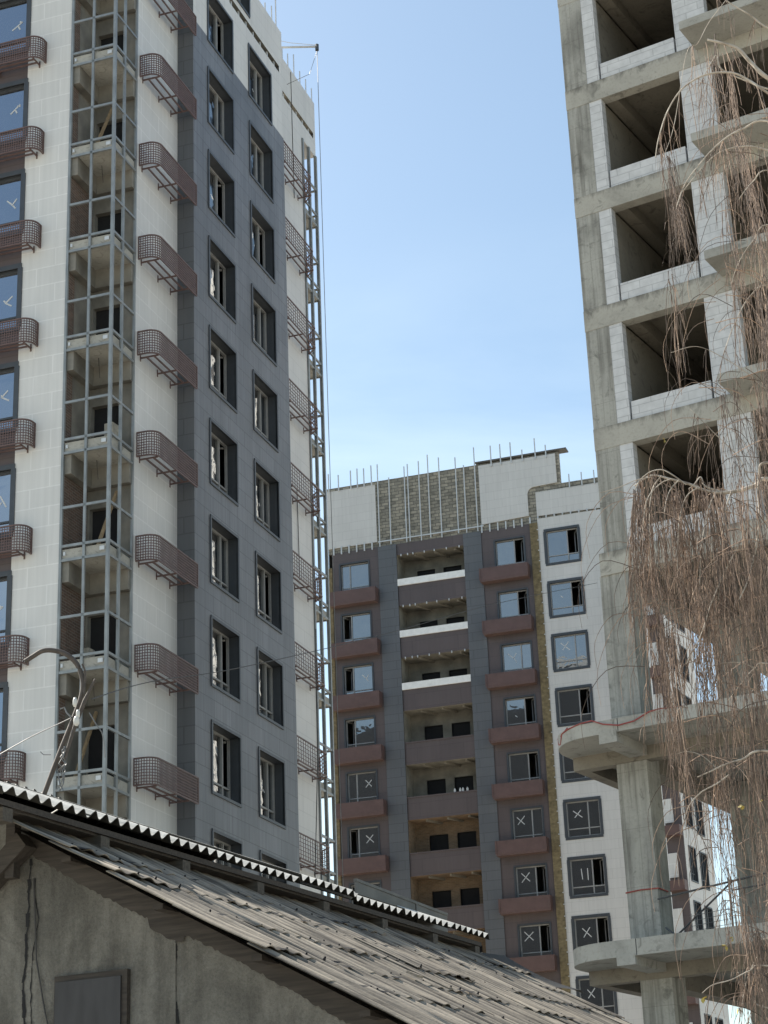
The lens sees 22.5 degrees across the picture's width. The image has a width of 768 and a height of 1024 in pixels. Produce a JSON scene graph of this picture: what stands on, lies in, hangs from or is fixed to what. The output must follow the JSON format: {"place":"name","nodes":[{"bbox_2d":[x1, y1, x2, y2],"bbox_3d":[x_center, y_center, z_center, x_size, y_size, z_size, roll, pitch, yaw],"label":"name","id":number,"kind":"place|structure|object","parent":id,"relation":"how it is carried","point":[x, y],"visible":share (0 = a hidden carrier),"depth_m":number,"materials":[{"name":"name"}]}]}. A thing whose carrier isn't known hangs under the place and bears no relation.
{"place":"outdoors","nodes":[
{"label":"outdoors","id":0,"kind":"place"},
{"bbox_2d":[259,0,767,1023],"label":"sky","id":1,"kind":"structure","parent":0,"point":[453,309],"materials":[{"name":"blue"}]},
{"bbox_2d":[646,606,729,1023],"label":"apartment wing","id":2,"kind":"structure","parent":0,"point":[697,1014],"depth_m":96.07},
{"bbox_2d":[668,636,676,669],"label":"window","id":3,"kind":"structure","parent":2,"relation":"in","point":[668,636],"depth_m":100.06,"materials":[{"name":"grey glass"}]},
{"bbox_2d":[674,687,681,705],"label":"window","id":4,"kind":"structure","parent":2,"relation":"in","point":[674,687],"depth_m":99.32,"materials":[{"name":"grey glass"}]},
{"bbox_2d":[677,623,684,633],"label":"window","id":5,"kind":"structure","parent":2,"relation":"in","point":[678,624],"depth_m":102.02,"materials":[{"name":"grey glass"}]},
{"bbox_2d":[679,644,689,682],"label":"window","id":6,"kind":"structure","parent":2,"relation":"in","point":[688,678],"depth_m":101.43,"materials":[{"name":"grey glass"}]},
{"bbox_2d":[684,695,691,704],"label":"window","id":7,"kind":"structure","parent":2,"relation":"in","point":[687,698],"depth_m":100.56,"materials":[{"name":"grey glass"}]},
{"bbox_2d":[683,794,693,829],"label":"window","id":8,"kind":"structure","parent":2,"relation":"in","point":[690,817],"depth_m":97.11,"materials":[{"name":"grey glass"}]},
{"bbox_2d":[688,845,698,883],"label":"window","id":9,"kind":"structure","parent":2,"relation":"in","point":[694,870],"depth_m":96.15,"materials":[{"name":"grey glass"}]},
{"bbox_2d":[693,900,702,929],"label":"window","id":10,"kind":"structure","parent":2,"relation":"in","point":[697,904],"depth_m":95.26,"materials":[{"name":"grey glass"}]},
{"bbox_2d":[694,799,704,837],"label":"window","id":11,"kind":"structure","parent":2,"relation":"in","point":[698,806],"depth_m":98.43,"materials":[{"name":"grey glass"}]},
{"bbox_2d":[699,851,709,890],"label":"window","id":12,"kind":"structure","parent":2,"relation":"in","point":[703,858],"depth_m":97.47,"materials":[{"name":"grey glass"}]},
{"bbox_2d":[704,1013,712,1023],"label":"window","id":13,"kind":"structure","parent":2,"relation":"in","point":[708,1019],"depth_m":93.55,"materials":[{"name":"grey glass"}]},
{"bbox_2d":[704,905,713,928],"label":"window","id":14,"kind":"structure","parent":2,"relation":"in","point":[709,909],"depth_m":96.69,"materials":[{"name":"grey glass"}]},
{"bbox_2d":[715,1017,723,1023],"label":"window","id":15,"kind":"structure","parent":2,"relation":"in","point":[720,1021],"depth_m":94.70,"materials":[{"name":"grey glass"}]},
{"label":"ground","id":16,"kind":"structure","parent":0,"visible":0},
{"bbox_2d":[0,0,338,898],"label":"apartment tower","id":17,"kind":"structure","parent":16,"relation":"on","point":[160,448],"depth_m":54.66,"materials":[{"name":"stone"}]},
{"bbox_2d":[0,682,8,762],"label":"window","id":18,"kind":"structure","parent":17,"relation":"in","point":[4,689],"depth_m":48.68,"materials":[{"name":"blue glass"}]},
{"bbox_2d":[0,570,12,647],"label":"window","id":19,"kind":"structure","parent":17,"relation":"in","point":[6,577],"depth_m":49.82,"materials":[{"name":"blue glass"}]},
{"bbox_2d":[0,463,15,538],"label":"window","id":20,"kind":"structure","parent":17,"relation":"in","point":[7,472],"depth_m":50.95,"materials":[{"name":"blue glass"}]},
{"bbox_2d":[0,361,19,434],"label":"window","id":21,"kind":"structure","parent":17,"relation":"in","point":[9,372],"depth_m":52.06,"materials":[{"name":"blue glass"}]},
{"bbox_2d":[0,263,22,334],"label":"window","id":22,"kind":"structure","parent":17,"relation":"in","point":[11,276],"depth_m":53.16,"materials":[{"name":"blue glass"}]},
{"bbox_2d":[0,168,25,238],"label":"window","id":23,"kind":"structure","parent":17,"relation":"in","point":[13,183],"depth_m":54.28,"materials":[{"name":"blue glass"}]},
{"bbox_2d":[0,78,28,146],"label":"window","id":24,"kind":"structure","parent":17,"relation":"in","point":[14,95],"depth_m":55.39,"materials":[{"name":"blue glass"}]},
{"bbox_2d":[0,0,31,58],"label":"window","id":25,"kind":"structure","parent":17,"relation":"in","point":[15,15],"depth_m":56.48,"materials":[{"name":"blue glass"}]},
{"bbox_2d":[207,0,233,73],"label":"window","id":26,"kind":"structure","parent":17,"relation":"in","point":[216,12],"depth_m":62.46,"materials":[{"name":"grey glass"}]},
{"bbox_2d":[207,66,234,154],"bbox_3d":[-5.296,-12.610,60.741,0.395,2.050,2.062,-9,-22,17],"label":"window","id":27,"kind":"structure","parent":17,"relation":"in","point":[220,104],"depth_m":61.35,"materials":[{"name":"grey glass"}]},
{"bbox_2d":[208,149,235,237],"bbox_3d":[-5.415,-9.775,59.735,0.887,2.050,2.062,-9,-22,17],"label":"window","id":28,"kind":"structure","parent":17,"relation":"in","point":[216,171],"depth_m":60.26,"materials":[{"name":"grey glass"}]},
{"bbox_2d":[208,235,236,323],"bbox_3d":[-5.269,-6.983,58.647,0.817,2.050,2.062,-9,-22,17],"label":"window","id":29,"kind":"structure","parent":17,"relation":"in","point":[217,257],"depth_m":59.16,"materials":[{"name":"clear glass"}]},
{"bbox_2d":[209,325,237,413],"bbox_3d":[-5.156,-4.186,57.569,0.817,2.050,2.062,-9,-22,17],"label":"window","id":30,"kind":"structure","parent":17,"relation":"in","point":[218,345],"depth_m":58.09,"materials":[{"name":"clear glass"}]},
{"bbox_2d":[209,417,238,506],"bbox_3d":[-5.075,-1.383,56.501,0.887,2.050,2.062,-9,-22,17],"label":"window","id":31,"kind":"structure","parent":17,"relation":"in","point":[217,435],"depth_m":57.01,"materials":[{"name":"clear glass"}]},
{"bbox_2d":[210,514,239,602],"bbox_3d":[-4.730,1.377,55.351,0.395,2.050,2.062,-9,-22,17],"label":"window","id":32,"kind":"structure","parent":17,"relation":"in","point":[224,543],"depth_m":55.96,"materials":[{"name":"black glass"}]},
{"bbox_2d":[210,615,240,702],"bbox_3d":[-4.816,4.206,54.334,0.817,2.050,2.062,-9,-22,17],"label":"window","id":33,"kind":"structure","parent":17,"relation":"in","point":[218,629],"depth_m":54.85,"materials":[{"name":"black glass"}]},
{"bbox_2d":[211,719,241,807],"bbox_3d":[-4.702,7.003,53.256,0.817,2.050,2.062,-9,-22,17],"label":"window","id":34,"kind":"structure","parent":17,"relation":"in","point":[232,794],"depth_m":53.76,"materials":[{"name":"black glass"}]},
{"bbox_2d":[211,828,242,870],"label":"window","id":35,"kind":"structure","parent":17,"relation":"in","point":[221,840],"depth_m":52.81,"materials":[{"name":"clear glass"}]},
{"bbox_2d":[237,0,250,18],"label":"window","id":36,"kind":"structure","parent":17,"relation":"in","point":[245,4],"depth_m":64.83,"materials":[{"name":"clear glass"}]},
{"bbox_2d":[248,43,272,125],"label":"window","id":37,"kind":"structure","parent":17,"relation":"in","point":[259,77],"depth_m":65.41,"materials":[{"name":"clear glass"}]},
{"bbox_2d":[249,120,273,203],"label":"window","id":38,"kind":"structure","parent":17,"relation":"in","point":[261,168],"depth_m":64.33,"materials":[{"name":"clear glass"}]},
{"bbox_2d":[250,200,275,283],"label":"window","id":39,"kind":"structure","parent":17,"relation":"in","point":[258,221],"depth_m":63.22,"materials":[{"name":"clear glass"}]},
{"bbox_2d":[251,283,276,366],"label":"window","id":40,"kind":"structure","parent":17,"relation":"in","point":[264,319],"depth_m":62.17,"materials":[{"name":"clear glass"}]},
{"bbox_2d":[252,369,278,452],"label":"window","id":41,"kind":"structure","parent":17,"relation":"in","point":[265,399],"depth_m":61.08,"materials":[{"name":"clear glass"}]},
{"bbox_2d":[254,458,280,541],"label":"window","id":42,"kind":"structure","parent":17,"relation":"in","point":[266,486],"depth_m":59.99,"materials":[{"name":"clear glass"}]},
{"bbox_2d":[255,551,282,633],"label":"window","id":43,"kind":"structure","parent":17,"relation":"in","point":[263,566],"depth_m":58.90,"materials":[{"name":"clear glass"}]},
{"bbox_2d":[256,647,284,729],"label":"window","id":44,"kind":"structure","parent":17,"relation":"in","point":[270,675],"depth_m":57.83,"materials":[{"name":"grey glass"}]},
{"bbox_2d":[258,746,286,829],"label":"window","id":45,"kind":"structure","parent":17,"relation":"in","point":[271,768],"depth_m":56.76,"materials":[{"name":"grey glass"}]},
{"bbox_2d":[259,850,287,883],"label":"window","id":46,"kind":"structure","parent":17,"relation":"in","point":[265,857],"depth_m":55.66,"materials":[{"name":"grey glass"}]},
{"bbox_2d":[290,72,294,197],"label":"hanging cable","id":47,"kind":"object","parent":17,"relation":"hanging from","point":[292,131],"visible":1,"depth_m":69.00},
{"bbox_2d":[297,496,317,877],"bbox_3d":[-2.303,5.264,60.863,0.395,13.302,1.054,4,-22,-17],"label":"hanging cable","id":48,"kind":"object","parent":17,"relation":"hanging from","point":[316,711],"visible":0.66,"depth_m":60.14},
{"bbox_2d":[0,779,631,1023],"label":"old house","id":49,"kind":"structure","parent":16,"relation":"on","point":[106,918],"depth_m":14.10,"materials":[{"name":"stone"}]},
{"bbox_2d":[24,648,95,804],"bbox_3d":[-2.660,1.722,15.724,0.613,1.322,0.136,-2,-21,0],"label":"service mast","id":50,"kind":"object","parent":49,"relation":"on","point":[79,706],"visible":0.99,"depth_m":15.74,"materials":[{"name":"metal"}]},
{"bbox_2d":[0,718,70,754],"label":"overhead wire","id":51,"kind":"object","parent":50,"relation":"hanging from","point":[34,735],"visible":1,"depth_m":15.74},
{"bbox_2d":[89,712,105,757],"bbox_3d":[-2.341,1.819,15.732,0.144,0.386,0.010,-2,-21,0],"label":"overhead wire","id":52,"kind":"object","parent":50,"relation":"hanging from","point":[101,733],"visible":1,"depth_m":15.73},
{"bbox_2d":[91,583,594,699],"bbox_3d":[0.892,1.576,29.027,0.494,9.165,25.593,-8,-22,15],"label":"overhead wire","id":53,"kind":"object","parent":50,"relation":"hanging from","point":[308,652],"visible":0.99,"depth_m":22.50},
{"bbox_2d":[54,975,121,1023],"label":"hatch door","id":54,"kind":"structure","parent":49,"relation":"in","point":[95,1000],"depth_m":13.69,"materials":[{"name":"metal"}]},
{"bbox_2d":[353,878,447,931],"bbox_3d":[0.209,4.330,20.997,0.042,0.280,2.300,-12,-25,23],"label":"loose board","id":55,"kind":"object","parent":49,"relation":"on","point":[364,888],"visible":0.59,"depth_m":20.83,"materials":[{"name":"grey wood"}]},
{"bbox_2d":[406,970,422,978],"bbox_3d":[0.241,3.640,15.180,0.130,0.020,0.090,14,-11,31],"label":"slate shard","id":56,"kind":"object","parent":49,"relation":"on","point":[414,974],"visible":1,"depth_m":15.15,"materials":[{"name":"grey stone"}]},
{"bbox_2d":[327,438,674,1023],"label":"apartment block","id":57,"kind":"structure","parent":16,"relation":"on","point":[515,851],"depth_m":103.93,"materials":[{"name":"white tile"}]},
{"bbox_2d":[339,560,370,590],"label":"window","id":58,"kind":"structure","parent":57,"relation":"in","point":[352,575],"depth_m":108.58,"materials":[{"name":"blue glass"}]},
{"bbox_2d":[340,610,371,641],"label":"window","id":59,"kind":"structure","parent":57,"relation":"in","point":[360,624],"depth_m":107.47,"materials":[{"name":"blue glass"}]},
{"bbox_2d":[342,662,373,694],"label":"window","id":60,"kind":"structure","parent":57,"relation":"in","point":[363,673],"depth_m":106.40,"materials":[{"name":"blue glass"}]},
{"bbox_2d":[344,715,375,747],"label":"window","id":61,"kind":"structure","parent":57,"relation":"in","point":[365,726],"depth_m":105.31,"materials":[{"name":"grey glass"}]},
{"bbox_2d":[345,769,377,802],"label":"window","id":62,"kind":"structure","parent":57,"relation":"in","point":[362,785],"depth_m":104.26,"materials":[{"name":"grey glass"}]},
{"bbox_2d":[347,824,380,858],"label":"window","id":63,"kind":"structure","parent":57,"relation":"in","point":[368,836],"depth_m":103.15,"materials":[{"name":"grey glass"}]},
{"bbox_2d":[349,880,381,903],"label":"window","id":64,"kind":"structure","parent":57,"relation":"in","point":[378,883],"depth_m":102.15,"materials":[{"name":"grey glass"}]},
{"bbox_2d":[493,535,525,565],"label":"window","id":65,"kind":"structure","parent":57,"relation":"in","point":[504,549],"depth_m":106.04,"materials":[{"name":"blue glass"}]},
{"bbox_2d":[496,587,529,618],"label":"window","id":66,"kind":"structure","parent":57,"relation":"in","point":[507,609],"depth_m":104.95,"materials":[{"name":"blue glass"}]},
{"bbox_2d":[500,640,533,671],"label":"window","id":67,"kind":"structure","parent":57,"relation":"in","point":[514,656],"depth_m":103.81,"materials":[{"name":"clear glass"}]},
{"bbox_2d":[503,694,536,726],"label":"window","id":68,"kind":"structure","parent":57,"relation":"in","point":[514,707],"depth_m":102.80,"materials":[{"name":"clear glass"}]},
{"bbox_2d":[506,749,540,782],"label":"window","id":69,"kind":"structure","parent":57,"relation":"in","point":[518,765],"depth_m":101.73,"materials":[{"name":"clear glass"}]},
{"bbox_2d":[510,805,544,838],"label":"window","id":70,"kind":"structure","parent":57,"relation":"in","point":[526,822],"depth_m":100.56,"materials":[{"name":"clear glass"}]},
{"bbox_2d":[513,863,548,897],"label":"window","id":71,"kind":"structure","parent":57,"relation":"in","point":[525,876],"depth_m":99.54,"materials":[{"name":"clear glass"}]},
{"bbox_2d":[517,921,552,956],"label":"window","id":72,"kind":"structure","parent":57,"relation":"in","point":[529,934],"depth_m":98.45,"materials":[{"name":"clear glass"}]},
{"bbox_2d":[543,524,581,565],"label":"window","id":73,"kind":"structure","parent":57,"relation":"in","point":[556,547],"depth_m":105.03,"materials":[{"name":"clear glass"}]},
{"bbox_2d":[547,576,585,618],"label":"window","id":74,"kind":"structure","parent":57,"relation":"in","point":[560,603],"depth_m":103.96,"materials":[{"name":"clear glass"}]},
{"bbox_2d":[551,629,590,671],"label":"window","id":75,"kind":"structure","parent":57,"relation":"in","point":[570,650],"depth_m":102.85,"materials":[{"name":"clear glass"}]},
{"bbox_2d":[555,684,594,726],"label":"window","id":76,"kind":"structure","parent":57,"relation":"in","point":[567,699],"depth_m":101.80,"materials":[{"name":"clear glass"}]},
{"bbox_2d":[559,753,593,782],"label":"window","id":77,"kind":"structure","parent":57,"relation":"in","point":[567,772],"depth_m":100.66,"materials":[{"name":"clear glass"}]},
{"bbox_2d":[563,796,603,840],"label":"window","id":78,"kind":"structure","parent":57,"relation":"in","point":[583,817],"depth_m":99.59,"materials":[{"name":"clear glass"}]},
{"bbox_2d":[567,854,608,898],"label":"window","id":79,"kind":"structure","parent":57,"relation":"in","point":[580,870],"depth_m":98.55,"materials":[{"name":"grey glass"}]},
{"bbox_2d":[571,913,611,949],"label":"window","id":80,"kind":"structure","parent":57,"relation":"in","point":[584,927],"depth_m":97.61,"materials":[{"name":"grey glass"}]},
{"bbox_2d":[575,975,617,1013],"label":"window","id":81,"kind":"structure","parent":57,"relation":"in","point":[606,999],"depth_m":96.41,"materials":[{"name":"grey glass"}]},
{"bbox_2d":[557,0,767,1023],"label":"concrete frame building","id":82,"kind":"structure","parent":16,"relation":"on","point":[623,64],"depth_m":44.01,"materials":[{"name":"grey concrete"}]},
{"bbox_2d":[557,705,683,744],"bbox_3d":[5.242,4.360,39.820,4.050,0.296,0.719,-14,-24,28],"label":"red hose","id":83,"kind":"object","parent":82,"relation":"on","point":[566,729],"visible":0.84,"depth_m":39.80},
{"bbox_2d":[657,872,767,933],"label":"guard rail","id":84,"kind":"object","parent":82,"relation":"on","point":[703,909],"visible":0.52,"depth_m":38.46,"materials":[{"name":"metal"}]},
{"bbox_2d":[578,0,767,1023],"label":"weeping birch","id":85,"kind":"object","parent":16,"relation":"on","point":[644,543],"visible":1,"depth_m":16.03,"materials":[{"name":"brown plant"}]}
]}

